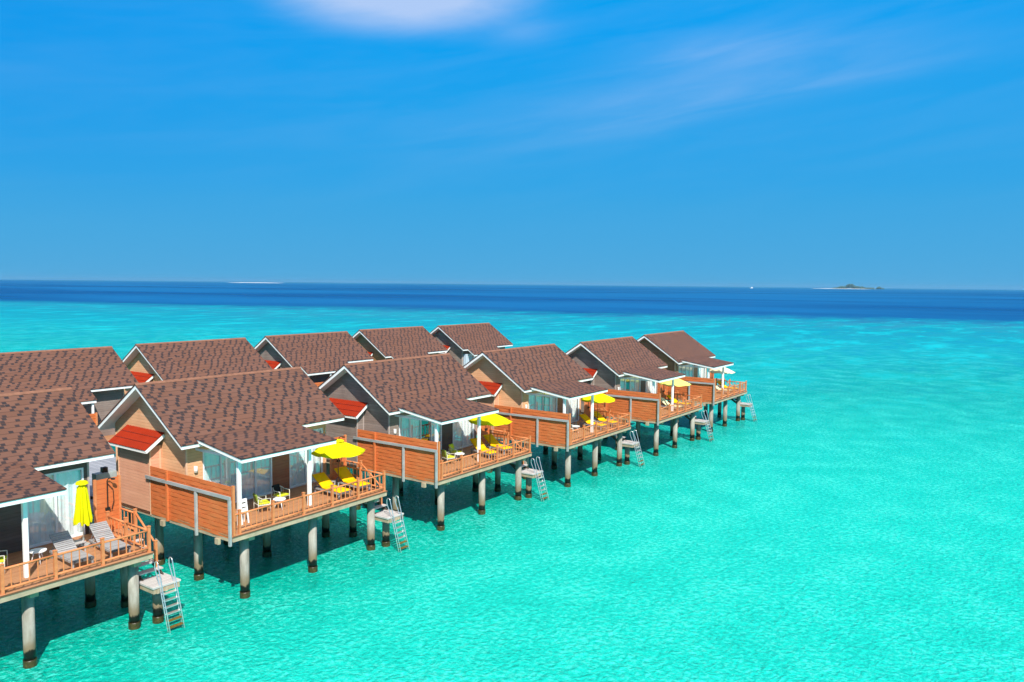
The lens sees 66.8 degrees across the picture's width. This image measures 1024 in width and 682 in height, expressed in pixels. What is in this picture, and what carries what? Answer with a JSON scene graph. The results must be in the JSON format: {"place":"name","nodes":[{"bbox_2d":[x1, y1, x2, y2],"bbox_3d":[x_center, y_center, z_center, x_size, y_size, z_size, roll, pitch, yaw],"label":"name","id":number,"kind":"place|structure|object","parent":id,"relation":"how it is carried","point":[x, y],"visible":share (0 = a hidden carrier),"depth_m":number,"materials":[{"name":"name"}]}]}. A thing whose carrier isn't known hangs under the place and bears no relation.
{"place":"outdoors","nodes":[
{"label":"outdoors","id":0,"kind":"place"},
{"bbox_2d":[230,282,259,282],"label":"sandbank","id":1,"kind":"structure","parent":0,"point":[244,282],"depth_m":7527.70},
{"bbox_2d":[242,498,248,524],"bbox_3d":[-11.790,7.455,34.016,0.369,1.074,0.370,4,5,35],"label":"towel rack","id":2,"kind":"object","parent":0,"point":[244,505],"visible":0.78,"depth_m":34.07,"materials":[{"name":"white paint"}]},
{"bbox_2d":[0,279,1023,681],"bbox_3d":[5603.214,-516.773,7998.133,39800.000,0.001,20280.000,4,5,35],"label":"water","id":3,"kind":"structure","parent":0,"point":[846,505],"depth_m":42.94,"materials":[{"name":"teal liquid"}]},
{"bbox_2d":[0,346,138,440],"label":"water villa","id":4,"kind":"object","parent":3,"relation":"in","point":[98,380],"visible":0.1,"depth_m":51.88,"materials":[{"name":"brown tile"}]},
{"bbox_2d":[89,412,97,424],"bbox_3d":[-28.601,5.853,48.720,0.100,2.090,5.100,4,5,35],"label":"privacy fence","id":5,"kind":"object","parent":4,"relation":"attached to","point":[94,416],"visible":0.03,"depth_m":50.65,"materials":[{"name":"orange wood"}]},
{"bbox_2d":[0,387,180,668],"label":"water villa","id":6,"kind":"object","parent":3,"relation":"in","point":[53,443],"visible":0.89,"depth_m":30.92,"materials":[{"name":"brown wood"}]},
{"bbox_2d":[0,550,7,573],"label":"terrace chair","id":7,"kind":"object","parent":6,"relation":"on","point":[3,558],"visible":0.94,"depth_m":28.07,"materials":[{"name":"yellow fabric"}]},
{"bbox_2d":[29,548,46,563],"bbox_3d":[-17.716,8.057,29.008,0.580,0.489,0.580,4,5,35],"label":"round table","id":8,"kind":"object","parent":6,"relation":"on","point":[36,551],"visible":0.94,"depth_m":28.94,"materials":[{"name":"white paint"}]},
{"bbox_2d":[27,468,84,547],"bbox_3d":[-18.461,6.698,31.369,0.190,2.830,2.200,4,5,35],"label":"sliding door","id":9,"kind":"structure","parent":6,"relation":"in","point":[51,515],"depth_m":31.35,"materials":[{"name":"glass"}]},
{"bbox_2d":[49,530,93,567],"bbox_3d":[-16.632,7.854,29.242,2.120,0.874,0.790,4,5,38],"label":"sun lounger","id":10,"kind":"object","parent":6,"relation":"on","point":[60,547],"visible":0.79,"depth_m":29.40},
{"bbox_2d":[71,539,86,550],"bbox_3d":[-16.964,8.021,30.253,0.503,0.385,0.500,4,5,35],"label":"side table","id":11,"kind":"object","parent":6,"relation":"on","point":[78,541],"visible":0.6,"depth_m":30.29,"materials":[{"name":"white plastic"}]},
{"bbox_2d":[0,507,157,594],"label":"deck railing","id":12,"kind":"object","parent":6,"relation":"attached to","point":[102,542],"visible":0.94,"depth_m":28.84,"materials":[{"name":"orange wood"}]},
{"bbox_2d":[73,480,92,546],"bbox_3d":[-17.077,6.834,30.873,0.677,2.660,0.686,4,5,35],"label":"folded umbrella","id":13,"kind":"object","parent":6,"relation":"on","point":[83,514],"visible":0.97,"depth_m":30.70,"materials":[{"name":"yellow fabric"}]},
{"bbox_2d":[89,521,130,556],"bbox_3d":[-15.826,7.772,30.465,2.120,0.874,0.790,4,5,40],"label":"sun lounger","id":14,"kind":"object","parent":6,"relation":"on","point":[95,531],"visible":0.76,"depth_m":30.68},
{"bbox_2d":[154,557,184,632],"bbox_3d":[-13.430,10.250,30.553,1.197,3.218,0.644,4,5,35],"label":"swim ladder","id":15,"kind":"object","parent":6,"relation":"on","point":[172,605],"visible":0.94,"depth_m":30.50,"materials":[{"name":"metal"}]},
{"bbox_2d":[89,457,124,513],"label":"jetty","id":16,"kind":"object","parent":3,"relation":"in","point":[96,465],"visible":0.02,"depth_m":44.16,"materials":[{"name":"wood"}]},
{"bbox_2d":[92,466,116,487],"bbox_3d":[-18.883,6.815,36.002,0.440,1.950,0.960,4,5,35],"label":"utility cabinet","id":17,"kind":"object","parent":16,"relation":"on","point":[104,473],"visible":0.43,"depth_m":35.85,"materials":[{"name":"grey metal"}]},
{"bbox_2d":[122,337,271,394],"bbox_3d":[-25.078,5.256,61.888,8.500,10.545,9.904,4,5,35],"label":"water villa","id":18,"kind":"object","parent":3,"relation":"in","point":[150,362],"visible":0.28,"depth_m":59.93,"materials":[{"name":"brown tile"}]},
{"bbox_2d":[97,367,403,598],"bbox_3d":[-13.131,7.046,39.138,11.150,10.545,10.404,4,5,35],"label":"water villa","id":19,"kind":"object","parent":3,"relation":"in","point":[247,435],"visible":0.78,"depth_m":36.95,"materials":[{"name":"brown tile"}]},
{"bbox_2d":[145,466,235,546],"bbox_3d":[-14.187,7.107,33.965,6.425,2.520,0.255,4,5,35],"label":"privacy fence","id":20,"kind":"object","parent":19,"relation":"attached to","point":[195,502],"visible":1,"depth_m":33.59,"materials":[{"name":"orange wood"}]},
{"bbox_2d":[203,449,272,502],"bbox_3d":[-13.168,6.317,37.292,0.191,2.830,3.820,4,5,35],"label":"sliding door","id":21,"kind":"structure","parent":19,"relation":"in","point":[256,476],"depth_m":37.63,"materials":[{"name":"glass"}]},
{"bbox_2d":[253,493,270,514],"bbox_3d":[-11.530,7.426,35.680,0.675,0.887,0.636,-3,5,-37],"label":"terrace chair","id":22,"kind":"object","parent":19,"relation":"on","point":[262,502],"visible":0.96,"depth_m":35.52,"materials":[{"name":"yellow fabric"}]},
{"bbox_2d":[273,497,285,509],"bbox_3d":[-10.850,7.598,36.205,0.580,0.489,0.580,4,5,35],"label":"round table","id":23,"kind":"object","parent":19,"relation":"on","point":[276,499],"visible":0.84,"depth_m":36.12,"materials":[{"name":"white paint"}]},
{"bbox_2d":[271,484,289,502],"bbox_3d":[-11.082,7.329,37.058,0.675,0.887,0.636,3,5,30],"label":"terrace chair","id":24,"kind":"object","parent":19,"relation":"on","point":[276,489],"visible":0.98,"depth_m":37.05,"materials":[{"name":"yellow fabric"}]},
{"bbox_2d":[289,428,322,488],"bbox_3d":[-10.818,6.096,40.619,0.190,2.830,2.200,4,5,35],"label":"sliding door","id":25,"kind":"structure","parent":19,"relation":"in","point":[297,460],"depth_m":40.51,"materials":[{"name":"glass"}]},
{"bbox_2d":[235,460,385,533],"bbox_3d":[-8.775,7.890,37.160,3.567,2.340,10.670,1,4,12],"label":"deck railing","id":26,"kind":"object","parent":19,"relation":"attached to","point":[303,496],"visible":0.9,"depth_m":36.43,"materials":[{"name":"orange wood"}]},
{"bbox_2d":[312,472,351,498],"bbox_3d":[-9.031,7.213,38.779,2.120,0.908,0.790,4,5,37],"label":"sun lounger","id":27,"kind":"object","parent":19,"relation":"on","point":[323,480],"visible":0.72,"depth_m":38.88,"materials":[{"name":"yellow fabric"}]},
{"bbox_2d":[311,439,365,485],"bbox_3d":[-8.910,6.300,39.813,2.624,2.580,2.624,1,4,1],"label":"beach umbrella","id":28,"kind":"object","parent":19,"relation":"on","point":[340,448],"visible":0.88,"depth_m":39.18,"materials":[{"name":"yellow fabric"}]},
{"bbox_2d":[334,466,370,489],"bbox_3d":[-8.260,7.129,40.035,2.120,0.908,0.790,4,6,41],"label":"sun lounger","id":29,"kind":"object","parent":19,"relation":"on","point":[346,476],"visible":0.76,"depth_m":40.18,"materials":[{"name":"yellow fabric"}]},
{"bbox_2d":[386,496,409,552],"bbox_3d":[-5.787,9.649,39.803,1.197,3.218,0.644,4,5,35],"label":"swim ladder","id":30,"kind":"object","parent":19,"relation":"on","point":[403,536],"visible":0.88,"depth_m":39.73,"materials":[{"name":"metal"}]},
{"bbox_2d":[254,331,373,382],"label":"water villa","id":31,"kind":"object","parent":3,"relation":"in","point":[319,357],"visible":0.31,"depth_m":69.55,"materials":[{"name":"brown tile"}]},
{"bbox_2d":[352,326,446,361],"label":"water villa","id":32,"kind":"object","parent":3,"relation":"in","point":[388,343],"visible":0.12,"depth_m":80.15,"materials":[{"name":"brown tile"}]},
{"bbox_2d":[318,353,542,530],"bbox_3d":[-5.501,6.430,48.590,11.150,10.545,10.404,4,5,35],"label":"water villa","id":33,"kind":"object","parent":3,"relation":"in","point":[434,397],"visible":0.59,"depth_m":46.30,"materials":[{"name":"brown tile"}]},
{"bbox_2d":[353,429,439,488],"bbox_3d":[-6.557,6.490,43.418,6.425,2.520,0.255,4,5,35],"label":"privacy fence","id":34,"kind":"object","parent":33,"relation":"attached to","point":[402,456],"visible":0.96,"depth_m":43.15,"materials":[{"name":"orange wood"}]},
{"bbox_2d":[399,415,441,453],"bbox_3d":[-5.539,5.700,46.744,0.191,2.830,3.820,4,5,35],"label":"sliding door","id":35,"kind":"structure","parent":33,"relation":"in","point":[408,427],"depth_m":46.44,"materials":[{"name":"glass"}]},
{"bbox_2d":[441,449,454,459],"bbox_3d":[-3.779,6.785,45.474,0.675,0.887,0.636,-3,5,-40],"label":"terrace chair","id":36,"kind":"object","parent":33,"relation":"on","point":[444,454],"visible":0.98,"depth_m":45.31,"materials":[{"name":"yellow fabric"}]},
{"bbox_2d":[449,443,461,453],"bbox_3d":[-3.445,6.686,46.868,0.675,0.887,0.636,3,5,27],"label":"terrace chair","id":37,"kind":"object","parent":33,"relation":"on","point":[451,448],"visible":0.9,"depth_m":46.81,"materials":[{"name":"fabric"}]},
{"bbox_2d":[453,418,473,448],"bbox_3d":[-3.189,5.479,50.072,0.190,2.830,2.200,4,5,35],"label":"sliding door","id":38,"kind":"structure","parent":33,"relation":"in","point":[463,430],"depth_m":50.06,"materials":[{"name":"glass"}]},
{"bbox_2d":[470,438,495,458],"bbox_3d":[-1.733,6.614,47.943,0.790,0.908,2.120,-3,5,-38],"label":"sun lounger","id":39,"kind":"object","parent":33,"relation":"on","point":[474,443],"visible":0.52,"depth_m":48.18,"materials":[{"name":"yellow fabric"}]},
{"bbox_2d":[440,429,530,478],"bbox_3d":[-1.146,7.273,46.613,3.567,2.340,10.670,1,4,12],"label":"deck railing","id":40,"kind":"object","parent":33,"relation":"attached to","point":[513,454],"visible":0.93,"depth_m":46.11,"materials":[{"name":"orange wood"}]},
{"bbox_2d":[468,413,511,448],"bbox_3d":[-1.384,5.699,49.033,2.624,2.580,2.624,-1,4,-17],"label":"beach umbrella","id":41,"kind":"object","parent":33,"relation":"on","point":[494,419],"visible":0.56,"depth_m":48.34,"materials":[{"name":"yellow fabric"}]},
{"bbox_2d":[483,434,511,453],"bbox_3d":[-0.909,6.528,49.229,0.790,0.908,2.120,-3,6,-42],"label":"sun lounger","id":42,"kind":"object","parent":33,"relation":"on","point":[492,441],"visible":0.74,"depth_m":49.43,"materials":[{"name":"yellow fabric"}]},
{"bbox_2d":[531,457,548,501],"bbox_3d":[1.843,9.032,49.256,1.197,3.218,0.644,4,5,35],"label":"swim ladder","id":43,"kind":"object","parent":33,"relation":"on","point":[540,486],"visible":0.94,"depth_m":49.21,"materials":[{"name":"metal"}]},
{"bbox_2d":[430,323,512,365],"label":"water villa","id":44,"kind":"object","parent":3,"relation":"in","point":[463,344],"visible":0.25,"depth_m":88.37,"materials":[{"name":"brown tile"}]},
{"bbox_2d":[463,344,638,486],"bbox_3d":[2.228,5.809,58.108,11.150,10.545,10.404,4,5,35],"label":"water villa","id":45,"kind":"object","parent":3,"relation":"in","point":[550,377],"visible":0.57,"depth_m":55.73,"materials":[{"name":"brown tile"}]},
{"bbox_2d":[494,405,570,451],"bbox_3d":[1.171,5.870,52.935,6.425,2.520,0.255,4,5,35],"label":"privacy fence","id":46,"kind":"object","parent":45,"relation":"attached to","point":[552,428],"visible":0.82,"depth_m":52.47,"materials":[{"name":"orange wood"}]},
{"bbox_2d":[529,392,556,411],"bbox_3d":[2.190,5.079,56.261,0.191,2.830,3.820,4,5,35],"label":"sliding door","id":47,"kind":"structure","parent":45,"relation":"in","point":[536,402],"depth_m":56.18,"materials":[{"name":"glass"}]},
{"bbox_2d":[566,398,578,421],"bbox_3d":[4.540,4.859,59.589,0.190,2.830,2.200,4,5,35],"label":"curtain","id":48,"kind":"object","parent":45,"relation":"in","point":[571,405],"depth_m":59.97,"materials":[{"name":"fabric"}]},
{"bbox_2d":[579,414,606,429],"bbox_3d":[5.988,5.990,57.511,2.120,0.908,0.790,5,6,43],"label":"sun lounger","id":49,"kind":"object","parent":45,"relation":"on","point":[586,418],"visible":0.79,"depth_m":57.64,"materials":[{"name":"yellow fabric"}]},
{"bbox_2d":[581,393,614,422],"bbox_3d":[6.489,5.065,58.754,2.624,2.580,2.624,1,4,8],"label":"beach umbrella","id":50,"kind":"object","parent":45,"relation":"on","point":[601,398],"visible":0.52,"depth_m":58.09,"materials":[{"name":"yellow fabric"}]},
{"bbox_2d":[571,407,630,443],"bbox_3d":[6.583,6.653,56.130,3.567,2.340,10.670,1,4,12],"label":"deck railing","id":51,"kind":"object","parent":45,"relation":"attached to","point":[609,420],"visible":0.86,"depth_m":56.09,"materials":[{"name":"orange wood"}]},
{"bbox_2d":[593,411,615,426],"bbox_3d":[7.017,5.907,58.785,0.790,0.908,2.120,-4,6,-45],"label":"sun lounger","id":52,"kind":"object","parent":45,"relation":"on","point":[601,418],"visible":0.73,"depth_m":58.89,"materials":[{"name":"yellow fabric"}]},
{"bbox_2d":[630,430,644,466],"bbox_3d":[9.572,8.411,58.773,1.197,3.218,0.644,4,5,35],"label":"swim ladder","id":53,"kind":"object","parent":45,"relation":"on","point":[636,447],"visible":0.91,"depth_m":58.73,"materials":[{"name":"metal"}]},
{"bbox_2d":[566,336,708,455],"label":"water villa","id":54,"kind":"object","parent":3,"relation":"in","point":[630,363],"visible":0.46,"depth_m":65.47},
{"bbox_2d":[594,389,660,425],"bbox_3d":[8.982,5.226,62.777,6.425,2.520,0.255,4,5,35],"label":"privacy fence","id":55,"kind":"object","parent":54,"relation":"attached to","point":[644,406],"visible":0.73,"depth_m":62.18,"materials":[{"name":"orange wood"}]},
{"bbox_2d":[620,376,640,391],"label":"sliding door","id":56,"kind":"structure","parent":54,"relation":"in","point":[634,385],"depth_m":66.44,"materials":[{"name":"glass"}]},
{"bbox_2d":[645,381,655,393],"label":"sliding door","id":57,"kind":"structure","parent":54,"relation":"in","point":[648,383],"depth_m":69.32,"materials":[{"name":"white glass"}]},
{"bbox_2d":[661,397,683,410],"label":"sun lounger","id":58,"kind":"object","parent":54,"relation":"on","point":[665,402],"visible":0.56,"depth_m":66.56,"materials":[{"name":"white fabric"}]},
{"bbox_2d":[659,378,690,397],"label":"beach umbrella","id":59,"kind":"object","parent":54,"relation":"on","point":[678,382],"visible":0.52,"depth_m":67.96,"materials":[{"name":"yellow fabric"}]},
{"bbox_2d":[666,395,690,406],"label":"sun lounger","id":60,"kind":"object","parent":54,"relation":"on","point":[669,398],"visible":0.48,"depth_m":68.31,"materials":[{"name":"yellow fabric"}]},
{"bbox_2d":[660,391,701,419],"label":"deck railing","id":61,"kind":"object","parent":54,"relation":"attached to","point":[693,404],"visible":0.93,"depth_m":65.92,"materials":[{"name":"orange wood"}]},
{"bbox_2d":[701,410,713,441],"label":"swim ladder","id":62,"kind":"object","parent":54,"relation":"on","point":[708,427],"visible":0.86,"depth_m":68.55,"materials":[{"name":"metal"}]},
{"bbox_2d":[622,330,751,431],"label":"water villa","id":63,"kind":"object","parent":3,"relation":"in","point":[682,351],"visible":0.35,"depth_m":75.99,"materials":[{"name":"brown tile"}]},
{"bbox_2d":[678,364,693,376],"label":"sliding door","id":64,"kind":"structure","parent":63,"relation":"in","point":[688,371],"depth_m":76.97,"materials":[{"name":"glass"}]},
{"bbox_2d":[657,376,715,405],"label":"privacy fence","id":65,"kind":"object","parent":63,"relation":"attached to","point":[705,388],"visible":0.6,"depth_m":72.24,"materials":[{"name":"orange wood"}]},
{"bbox_2d":[697,366,705,377],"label":"sliding door","id":66,"kind":"structure","parent":63,"relation":"in","point":[701,374],"depth_m":79.83,"materials":[{"name":"white glass"}]},
{"bbox_2d":[710,367,735,387],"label":"beach umbrella","id":67,"kind":"object","parent":63,"relation":"on","point":[726,370],"visible":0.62,"depth_m":78.00,"materials":[{"name":"white fabric"}]},
{"bbox_2d":[716,385,731,393],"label":"sun lounger","id":68,"kind":"object","parent":63,"relation":"on","point":[717,388],"visible":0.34,"depth_m":76.88,"materials":[{"name":"beige fabric"}]},
{"bbox_2d":[716,381,737,391],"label":"sun lounger","id":69,"kind":"object","parent":63,"relation":"on","point":[720,383],"visible":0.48,"depth_m":78.93,"materials":[{"name":"yellow fabric"}]},
{"bbox_2d":[715,378,746,400],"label":"deck railing","id":70,"kind":"object","parent":63,"relation":"attached to","point":[731,388],"visible":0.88,"depth_m":76.03,"materials":[{"name":"orange wood"}]},
{"bbox_2d":[746,394,756,421],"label":"swim ladder","id":71,"kind":"object","parent":63,"relation":"on","point":[753,414],"visible":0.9,"depth_m":78.85,"materials":[{"name":"metal"}]},
{"bbox_2d":[0,0,1023,289],"label":"sky","id":72,"kind":"structure","parent":0,"point":[707,143],"materials":[{"name":"blue"}]},
{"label":"island","id":73,"kind":"structure","parent":0,"visible":0},
{"bbox_2d":[833,284,874,288],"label":"palm wood","id":74,"kind":"object","parent":73,"relation":"on","point":[852,286],"visible":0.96,"depth_m":7277.77,"materials":[{"name":"green plant"}]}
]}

